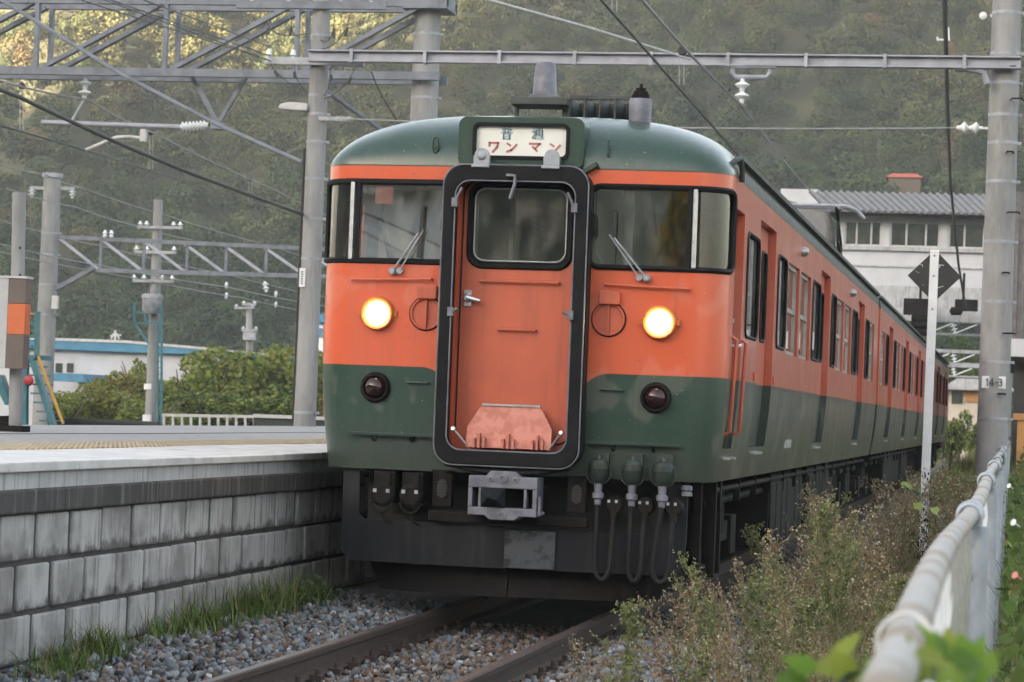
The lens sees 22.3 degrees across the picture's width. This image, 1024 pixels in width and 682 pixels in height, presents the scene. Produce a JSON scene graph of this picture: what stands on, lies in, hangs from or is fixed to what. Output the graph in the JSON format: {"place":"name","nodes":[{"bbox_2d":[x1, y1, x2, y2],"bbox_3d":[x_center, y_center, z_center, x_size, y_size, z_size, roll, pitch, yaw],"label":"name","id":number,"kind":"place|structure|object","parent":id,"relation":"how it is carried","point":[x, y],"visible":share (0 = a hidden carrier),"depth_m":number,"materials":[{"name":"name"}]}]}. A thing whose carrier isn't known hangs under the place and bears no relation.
{"place":"outdoors","nodes":[
{"label":"outdoors","id":0,"kind":"place"},
{"bbox_2d":[0,465,957,681],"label":"ballast bed","id":1,"kind":"object","parent":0,"point":[557,613],"visible":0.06,"depth_m":20.95,"materials":[{"name":"gravel"}]},
{"bbox_2d":[5,559,366,681],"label":"wall foot grass","id":2,"kind":"structure","parent":1,"relation":"on","point":[261,601],"depth_m":15.72,"materials":[{"name":"plant"}]},
{"bbox_2d":[200,586,537,681],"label":"rail","id":3,"kind":"object","parent":1,"relation":"on","point":[320,661],"visible":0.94,"depth_m":16.11,"materials":[{"name":"metal"}]},
{"bbox_2d":[323,62,880,603],"bbox_3d":[1.838,0.248,27.066,2.990,3.948,19.896,2,-2,11],"label":"train car","id":4,"kind":"object","parent":3,"relation":"on","point":[601,350],"visible":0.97,"depth_m":17.80,"materials":[{"name":"paint"}]},
{"bbox_2d":[791,203,926,511],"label":"train car","id":5,"kind":"object","parent":3,"relation":"on","point":[900,391],"visible":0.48,"depth_m":42.85,"materials":[{"name":"paint"}]},
{"bbox_2d":[893,343,949,484],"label":"train car","id":6,"kind":"object","parent":3,"relation":"on","point":[940,396],"visible":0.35,"depth_m":67.09,"materials":[{"name":"paint"}]},
{"bbox_2d":[0,547,911,681],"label":"ballast stones","id":7,"kind":"object","parent":1,"relation":"on","point":[453,652],"visible":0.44,"depth_m":15.98,"materials":[{"name":"gravel"}]},
{"bbox_2d":[289,573,333,602],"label":"broadleaf weed","id":8,"kind":"object","parent":7,"relation":"on","point":[313,581],"visible":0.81,"depth_m":17.95,"materials":[{"name":"green plant"}]},
{"bbox_2d":[704,553,779,681],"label":"weed bush","id":9,"kind":"object","parent":7,"relation":"on","point":[737,588],"visible":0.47,"depth_m":14.32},
{"bbox_2d":[559,633,600,681],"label":"weed bush","id":10,"kind":"object","parent":1,"relation":"on","point":[577,659],"visible":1,"depth_m":10.93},
{"bbox_2d":[583,595,657,681],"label":"weed bush","id":11,"kind":"object","parent":1,"relation":"on","point":[629,613],"visible":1,"depth_m":11.04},
{"bbox_2d":[636,591,685,681],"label":"weed bush","id":12,"kind":"object","parent":1,"relation":"on","point":[658,642],"visible":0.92,"depth_m":13.01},
{"bbox_2d":[644,579,699,681],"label":"weed bush","id":13,"kind":"object","parent":1,"relation":"on","point":[681,606],"visible":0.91,"depth_m":13.56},
{"bbox_2d":[452,473,920,681],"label":"rail","id":14,"kind":"object","parent":1,"relation":"on","point":[539,659],"visible":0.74,"depth_m":17.26,"materials":[{"name":"metal"}]},
{"bbox_2d":[667,565,713,679],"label":"weed bush","id":15,"kind":"object","parent":1,"relation":"on","point":[705,594],"visible":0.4,"depth_m":13.94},
{"bbox_2d":[678,576,716,679],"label":"weed bush","id":16,"kind":"object","parent":1,"relation":"on","point":[693,630],"visible":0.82,"depth_m":13.48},
{"bbox_2d":[666,550,731,681],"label":"weed bush","id":17,"kind":"object","parent":1,"relation":"on","point":[692,574],"visible":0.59,"depth_m":13.74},
{"bbox_2d":[739,522,789,618],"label":"weed bush","id":18,"kind":"object","parent":1,"relation":"on","point":[752,540],"visible":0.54,"depth_m":18.35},
{"bbox_2d":[777,481,836,599],"bbox_3d":[2.311,1.617,20.379,0.448,1.062,0.420,3,-1,28],"label":"weed bush","id":19,"kind":"object","parent":1,"relation":"on","point":[809,498],"visible":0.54,"depth_m":20.37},
{"bbox_2d":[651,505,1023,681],"bbox_3d":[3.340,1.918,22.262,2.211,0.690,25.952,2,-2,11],"label":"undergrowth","id":20,"kind":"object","parent":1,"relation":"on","point":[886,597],"visible":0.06,"depth_m":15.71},
{"bbox_2d":[0,0,1023,454],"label":"hillside","id":21,"kind":"structure","parent":0,"point":[796,40],"depth_m":310.46,"materials":[{"name":"plant"}]},
{"bbox_2d":[0,0,1023,435],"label":"hill forest","id":22,"kind":"object","parent":21,"relation":"on","point":[214,322],"visible":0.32,"depth_m":294.43,"materials":[{"name":"green plant"}]},
{"bbox_2d":[886,173,924,193],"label":"chimney","id":23,"kind":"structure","parent":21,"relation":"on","point":[910,183],"depth_m":259.22,"materials":[{"name":"beige concrete"}]},
{"bbox_2d":[755,533,1013,681],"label":"verge","id":24,"kind":"structure","parent":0,"point":[999,629],"depth_m":18.25,"materials":[{"name":"plant"}]},
{"bbox_2d":[663,643,701,681],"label":"weed bush","id":25,"kind":"object","parent":24,"relation":"on","point":[683,678],"visible":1,"depth_m":10.44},
{"bbox_2d":[672,595,730,681],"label":"weed bush","id":26,"kind":"object","parent":24,"relation":"on","point":[710,620],"visible":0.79,"depth_m":12.84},
{"bbox_2d":[704,578,736,673],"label":"weed bush","id":27,"kind":"object","parent":24,"relation":"on","point":[713,591],"visible":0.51,"depth_m":13.88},
{"bbox_2d":[694,600,753,681],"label":"weed bush","id":28,"kind":"object","parent":24,"relation":"on","point":[728,625],"visible":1,"depth_m":11.14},
{"bbox_2d":[707,631,748,681],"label":"weed bush","id":29,"kind":"object","parent":24,"relation":"on","point":[731,656],"visible":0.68,"depth_m":11.85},
{"bbox_2d":[727,578,790,680],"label":"weed bush","id":30,"kind":"object","parent":24,"relation":"on","point":[752,589],"visible":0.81,"depth_m":13.64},
{"bbox_2d":[735,527,801,671],"bbox_3d":[1.488,1.520,15.123,0.358,0.893,0.335,5,2,29],"label":"weed bush","id":31,"kind":"object","parent":24,"relation":"on","point":[769,536],"visible":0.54,"depth_m":15.12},
{"bbox_2d":[744,562,810,669],"bbox_3d":[1.419,1.599,14.168,0.315,0.792,0.350,5,-9,-29],"label":"weed bush","id":32,"kind":"object","parent":24,"relation":"on","point":[767,608],"visible":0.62,"depth_m":14.21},
{"bbox_2d":[767,566,801,655],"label":"weed bush","id":33,"kind":"object","parent":24,"relation":"on","point":[784,597],"visible":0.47,"depth_m":14.52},
{"bbox_2d":[758,607,819,681],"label":"weed bush","id":34,"kind":"object","parent":24,"relation":"on","point":[782,635],"visible":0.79,"depth_m":11.84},
{"bbox_2d":[752,594,837,681],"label":"weed bush","id":35,"kind":"object","parent":24,"relation":"on","point":[810,616],"visible":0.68,"depth_m":12.04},
{"bbox_2d":[758,553,832,653],"bbox_3d":[1.615,1.614,14.919,0.365,0.799,0.385,1,-2,34],"label":"weed bush","id":36,"kind":"object","parent":24,"relation":"on","point":[799,624],"visible":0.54,"depth_m":14.88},
{"bbox_2d":[789,537,821,640],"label":"weed bush","id":37,"kind":"object","parent":24,"relation":"on","point":[806,559],"visible":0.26,"depth_m":16.98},
{"bbox_2d":[765,503,861,646],"bbox_3d":[1.778,1.479,15.808,0.652,1.029,0.272,2,-2,21],"label":"weed bush","id":38,"kind":"object","parent":24,"relation":"on","point":[813,569],"visible":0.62,"depth_m":15.80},
{"bbox_2d":[789,491,851,621],"bbox_3d":[2.088,1.529,17.481,0.437,1.038,0.423,2,-2,8],"label":"weed bush","id":39,"kind":"object","parent":24,"relation":"on","point":[811,503],"visible":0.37,"depth_m":17.49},
{"bbox_2d":[799,495,863,645],"bbox_3d":[1.891,1.449,15.415,0.374,1.052,0.436,3,1,18],"label":"weed bush","id":40,"kind":"object","parent":24,"relation":"on","point":[824,509],"visible":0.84,"depth_m":15.46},
{"bbox_2d":[812,541,868,650],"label":"weed bush","id":41,"kind":"object","parent":24,"relation":"on","point":[847,567],"visible":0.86,"depth_m":15.22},
{"bbox_2d":[817,528,870,637],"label":"weed bush","id":42,"kind":"object","parent":24,"relation":"on","point":[840,558],"visible":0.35,"depth_m":16.32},
{"bbox_2d":[844,504,894,642],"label":"weed bush","id":43,"kind":"object","parent":24,"relation":"on","point":[873,532],"visible":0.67,"depth_m":16.94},
{"bbox_2d":[843,535,901,658],"bbox_3d":[1.976,1.504,14.259,0.299,0.872,0.292,3,-2,-19],"label":"weed bush","id":44,"kind":"object","parent":24,"relation":"on","point":[870,568],"visible":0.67,"depth_m":14.26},
{"bbox_2d":[860,581,894,663],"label":"weed bush","id":45,"kind":"object","parent":24,"relation":"on","point":[877,599],"visible":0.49,"depth_m":12.72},
{"bbox_2d":[864,488,902,609],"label":"weed bush","id":46,"kind":"object","parent":24,"relation":"on","point":[889,530],"visible":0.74,"depth_m":20.31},
{"bbox_2d":[859,572,909,658],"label":"weed bush","id":47,"kind":"object","parent":24,"relation":"on","point":[903,582],"visible":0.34,"depth_m":13.30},
{"bbox_2d":[859,475,913,580],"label":"weed bush","id":48,"kind":"object","parent":24,"relation":"on","point":[882,492],"visible":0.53,"depth_m":22.04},
{"bbox_2d":[860,479,922,579],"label":"weed bush","id":49,"kind":"object","parent":24,"relation":"on","point":[897,517],"visible":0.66,"depth_m":20.70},
{"bbox_2d":[869,479,932,584],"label":"weed bush","id":50,"kind":"object","parent":24,"relation":"on","point":[902,535],"visible":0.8,"depth_m":21.23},
{"bbox_2d":[887,469,941,574],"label":"weed bush","id":51,"kind":"object","parent":24,"relation":"on","point":[914,538],"visible":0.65,"depth_m":22.13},
{"bbox_2d":[883,472,952,572],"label":"weed bush","id":52,"kind":"object","parent":24,"relation":"on","point":[937,493],"visible":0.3,"depth_m":24.00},
{"bbox_2d":[910,475,954,550],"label":"weed bush","id":53,"kind":"object","parent":24,"relation":"on","point":[936,532],"visible":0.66,"depth_m":21.55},
{"bbox_2d":[908,250,960,563],"bbox_3d":[3.698,0.831,23.069,0.472,3.291,0.037,2,-2,11],"label":"trackside sign","id":54,"kind":"object","parent":24,"relation":"on","point":[934,275],"visible":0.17,"depth_m":23.08,"materials":[{"name":"metal"}]},
{"bbox_2d":[861,436,1010,681],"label":"fence","id":55,"kind":"object","parent":24,"relation":"on","point":[956,571],"visible":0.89,"depth_m":6.60,"materials":[{"name":"metal"}]},
{"bbox_2d":[774,623,999,681],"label":"climbing vine","id":56,"kind":"object","parent":55,"relation":"attached to","point":[948,655],"visible":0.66,"depth_m":3.00,"materials":[{"name":"green plant"}]},
{"bbox_2d":[869,446,1023,551],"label":"trackside grass","id":57,"kind":"structure","parent":24,"relation":"on","point":[968,464],"depth_m":51.56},
{"bbox_2d":[926,460,966,534],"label":"weed bush","id":58,"kind":"object","parent":24,"relation":"on","point":[940,489],"visible":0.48,"depth_m":23.01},
{"bbox_2d":[940,473,970,528],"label":"weed bush","id":59,"kind":"object","parent":24,"relation":"on","point":[955,490],"visible":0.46,"depth_m":21.06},
{"bbox_2d":[956,0,1023,525],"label":"concrete pole","id":60,"kind":"object","parent":24,"relation":"on","point":[995,361],"visible":0.96,"depth_m":36.63,"materials":[{"name":"concrete"}]},
{"bbox_2d":[353,118,955,129],"bbox_3d":[2.011,-3.141,37.844,8.993,0.091,0.021,2,-2,12],"label":"span wire","id":61,"kind":"object","parent":60,"relation":"attached to","point":[734,128],"visible":0.57,"depth_m":37.42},
{"bbox_2d":[307,49,1020,103],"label":"span beam","id":62,"kind":"structure","parent":60,"relation":"attached to","point":[981,65],"depth_m":37.37,"materials":[{"name":"metal"}]},
{"bbox_2d":[640,0,819,203],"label":"messenger wire","id":63,"kind":"object","parent":62,"relation":"attached to","point":[655,15],"visible":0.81,"depth_m":31.66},
{"bbox_2d":[600,0,738,154],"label":"contact wire","id":64,"kind":"object","parent":63,"relation":"hanging from","point":[604,3],"visible":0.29,"depth_m":27.10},
{"bbox_2d":[942,0,966,309],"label":"hanging cable","id":65,"kind":"object","parent":62,"relation":"hanging from","point":[945,21],"visible":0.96,"depth_m":47.69,"materials":[{"name":"metal"}]},
{"bbox_2d":[994,447,1023,681],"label":"bank vines","id":66,"kind":"object","parent":24,"relation":"on","point":[1011,605],"visible":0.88,"depth_m":12.48,"materials":[{"name":"green plant"}]},
{"bbox_2d":[936,453,945,465],"bbox_3d":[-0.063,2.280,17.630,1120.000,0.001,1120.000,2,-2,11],"label":"ground","id":67,"kind":"structure","parent":0,"point":[940,462],"depth_m":137.91,"materials":[{"name":"soil"}]},
{"bbox_2d":[0,312,64,424],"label":"steel stair","id":68,"kind":"object","parent":67,"relation":"on","point":[28,380],"visible":0.84,"depth_m":45.76,"materials":[{"name":"metal"}]},
{"bbox_2d":[29,172,95,424],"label":"concrete pole","id":69,"kind":"object","parent":67,"relation":"on","point":[49,286],"visible":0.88,"depth_m":60.42,"materials":[{"name":"concrete"}]},
{"bbox_2d":[58,230,377,291],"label":"lattice gantry","id":70,"kind":"object","parent":69,"relation":"attached to","point":[104,238],"visible":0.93,"depth_m":59.93,"materials":[{"name":"metal"}]},
{"bbox_2d":[0,243,323,305],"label":"distribution wire","id":71,"kind":"object","parent":70,"relation":"attached to","point":[149,274],"visible":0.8,"depth_m":59.14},
{"bbox_2d":[52,394,86,418],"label":"tree","id":72,"kind":"object","parent":67,"relation":"on","point":[70,406],"visible":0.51,"depth_m":80.27,"materials":[{"name":"green plant"}]},
{"bbox_2d":[53,382,135,419],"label":"tree","id":73,"kind":"object","parent":67,"relation":"on","point":[104,407],"visible":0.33,"depth_m":81.85,"materials":[{"name":"green plant"}]},
{"bbox_2d":[47,417,159,424],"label":"screen wall","id":74,"kind":"structure","parent":67,"relation":"on","point":[73,421],"depth_m":46.45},
{"bbox_2d":[87,370,145,415],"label":"tree","id":75,"kind":"object","parent":67,"relation":"on","point":[127,383],"visible":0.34,"depth_m":85.08,"materials":[{"name":"green plant"}]},
{"bbox_2d":[0,338,293,424],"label":"hall","id":76,"kind":"structure","parent":67,"relation":"on","point":[77,362],"depth_m":114.80,"materials":[{"name":"white"}]},
{"bbox_2d":[113,398,189,425],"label":"tree","id":77,"kind":"object","parent":67,"relation":"on","point":[131,412],"visible":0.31,"depth_m":78.46,"materials":[{"name":"green plant"}]},
{"bbox_2d":[132,199,182,423],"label":"utility pole","id":78,"kind":"object","parent":67,"relation":"on","point":[152,305],"visible":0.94,"depth_m":66.17,"materials":[{"name":"concrete"}]},
{"bbox_2d":[144,362,217,424],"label":"tree","id":79,"kind":"object","parent":67,"relation":"on","point":[208,383],"visible":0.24,"depth_m":86.75,"materials":[{"name":"green plant"}]},
{"bbox_2d":[0,425,376,669],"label":"platform","id":80,"kind":"structure","parent":67,"relation":"on","point":[124,524],"depth_m":15.79,"materials":[{"name":"concrete"}]},
{"bbox_2d":[0,275,33,431],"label":"signboard","id":81,"kind":"object","parent":80,"relation":"on","point":[15,300],"visible":0.99,"depth_m":23.04},
{"bbox_2d":[8,192,25,431],"bbox_3d":[-4.423,-0.256,23.244,0.182,2.150,0.120,2,-2,11],"label":"sign post","id":82,"kind":"object","parent":80,"relation":"on","point":[17,269],"visible":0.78,"depth_m":23.21,"materials":[{"name":"metal"}]},
{"bbox_2d":[236,0,386,426],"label":"concrete pole","id":83,"kind":"object","parent":80,"relation":"on","point":[310,260],"visible":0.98,"depth_m":38.80,"materials":[{"name":"concrete"}]},
{"bbox_2d":[0,0,302,163],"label":"guy rod","id":84,"kind":"object","parent":83,"relation":"attached to","point":[150,89],"visible":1,"depth_m":40.76,"materials":[{"name":"metal"}]},
{"bbox_2d":[0,87,303,215],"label":"service cable","id":85,"kind":"object","parent":83,"relation":"attached to","point":[64,118],"visible":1,"depth_m":32.44,"materials":[{"name":"black paint"}]},
{"bbox_2d":[328,90,382,129],"bbox_3d":[-1.900,-3.145,39.488,2.169,1.220,0.066,3,-2,-28],"label":"guy rod","id":86,"kind":"object","parent":83,"relation":"attached to","point":[353,110],"visible":0.49,"depth_m":39.21,"materials":[{"name":"metal"}]},
{"bbox_2d":[410,10,443,120],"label":"concrete pole","id":87,"kind":"object","parent":80,"relation":"on","point":[427,34],"visible":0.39,"depth_m":42.39,"materials":[{"name":"concrete"}]},
{"bbox_2d":[0,0,456,129],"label":"lattice gantry","id":88,"kind":"object","parent":87,"relation":"attached to","point":[175,72],"visible":0.8,"depth_m":43.23,"materials":[{"name":"metal"}]},
{"bbox_2d":[41,76,209,151],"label":"registration arm","id":89,"kind":"object","parent":88,"relation":"hanging from","point":[85,83],"visible":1,"depth_m":43.51},
{"bbox_2d":[0,80,375,237],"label":"messenger wire","id":90,"kind":"object","parent":89,"relation":"attached to","point":[37,90],"visible":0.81,"depth_m":47.89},
{"bbox_2d":[0,125,378,242],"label":"contact wire","id":91,"kind":"object","parent":89,"relation":"hanging from","point":[140,167],"visible":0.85,"depth_m":48.67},
{"bbox_2d":[159,389,252,425],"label":"tree","id":92,"kind":"object","parent":67,"relation":"on","point":[202,402],"visible":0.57,"depth_m":80.13,"materials":[{"name":"green plant"}]},
{"bbox_2d":[178,346,266,424],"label":"tree","id":93,"kind":"object","parent":67,"relation":"on","point":[230,377],"visible":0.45,"depth_m":91.84,"materials":[{"name":"green plant"}]},
{"bbox_2d":[235,343,294,413],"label":"tree","id":94,"kind":"object","parent":67,"relation":"on","point":[275,363],"visible":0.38,"depth_m":93.16,"materials":[{"name":"green plant"}]},
{"bbox_2d":[238,383,323,425],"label":"tree","id":95,"kind":"object","parent":67,"relation":"on","point":[276,405],"visible":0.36,"depth_m":80.72,"materials":[{"name":"green plant"}]},
{"bbox_2d":[253,414,324,425],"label":"screen wall","id":96,"kind":"structure","parent":67,"relation":"on","point":[270,420],"depth_m":45.85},
{"bbox_2d":[162,414,253,425],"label":"fence","id":97,"kind":"object","parent":96,"relation":"attached to","point":[209,416],"visible":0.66,"depth_m":46.19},
{"bbox_2d":[286,349,322,416],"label":"tree","id":98,"kind":"object","parent":67,"relation":"on","point":[290,374],"visible":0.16,"depth_m":89.70,"materials":[{"name":"green plant"}]},
{"bbox_2d":[781,189,984,335],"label":"station building","id":99,"kind":"structure","parent":67,"relation":"on","point":[895,238],"depth_m":82.70,"materials":[{"name":"concrete"}]},
{"bbox_2d":[844,220,881,246],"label":"window","id":100,"kind":"structure","parent":99,"relation":"in","point":[864,233],"depth_m":83.05,"materials":[{"name":"white glass"}]},
{"bbox_2d":[890,221,939,247],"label":"window","id":101,"kind":"structure","parent":99,"relation":"in","point":[917,231],"depth_m":82.76,"materials":[{"name":"white glass"}]},
{"bbox_2d":[948,222,983,248],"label":"window","id":102,"kind":"structure","parent":99,"relation":"in","point":[973,232],"depth_m":82.50,"materials":[{"name":"grey glass"}]},
{"bbox_2d":[936,421,963,464],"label":"tree","id":103,"kind":"object","parent":67,"relation":"on","point":[951,444],"visible":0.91,"depth_m":101.71,"materials":[{"name":"green plant"}]},
{"bbox_2d":[939,332,978,419],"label":"gantry","id":104,"kind":"object","parent":67,"relation":"on","point":[962,346],"visible":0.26,"depth_m":144.81,"materials":[{"name":"grey metal"}]},
{"bbox_2d":[946,409,973,464],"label":"tree","id":105,"kind":"object","parent":67,"relation":"on","point":[966,416],"visible":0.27,"depth_m":115.37,"materials":[{"name":"green plant"}]},
{"bbox_2d":[963,423,976,454],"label":"tree","id":106,"kind":"object","parent":67,"relation":"on","point":[970,440],"visible":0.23,"depth_m":111.26,"materials":[{"name":"green plant"}]},
{"bbox_2d":[936,322,1011,444],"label":"catenary gantry","id":107,"kind":"object","parent":67,"relation":"on","point":[954,329],"visible":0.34,"depth_m":95.96,"materials":[{"name":"metal"}]},
{"bbox_2d":[936,349,1011,435],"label":"catenary gantry","id":108,"kind":"object","parent":67,"relation":"on","point":[949,351],"visible":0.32,"depth_m":107.77,"materials":[{"name":"metal"}]},
{"bbox_2d":[948,378,1013,460],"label":"house","id":109,"kind":"structure","parent":67,"relation":"on","point":[963,394],"depth_m":127.35,"materials":[{"name":"concrete"}]},
{"bbox_2d":[1010,192,1023,475],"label":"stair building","id":110,"kind":"structure","parent":67,"relation":"on","point":[1017,353],"depth_m":58.34,"materials":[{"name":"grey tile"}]},
{"bbox_2d":[875,459,1023,681],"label":"bank grass","id":111,"kind":"structure","parent":0,"point":[1020,609],"depth_m":14.32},
{"bbox_3d":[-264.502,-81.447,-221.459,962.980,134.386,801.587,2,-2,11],"label":"ridge","id":112,"kind":"structure","parent":0,"visible":0},
{"bbox_2d":[234,301,257,355],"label":"utility pole","id":113,"kind":"object","parent":112,"relation":"on","point":[249,335],"visible":0.98,"depth_m":111.44,"materials":[{"name":"concrete"}]},
{"bbox_2d":[485,0,690,59],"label":"feeder wire","id":114,"kind":"object","parent":112,"relation":"on","point":[569,22],"visible":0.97,"depth_m":31.14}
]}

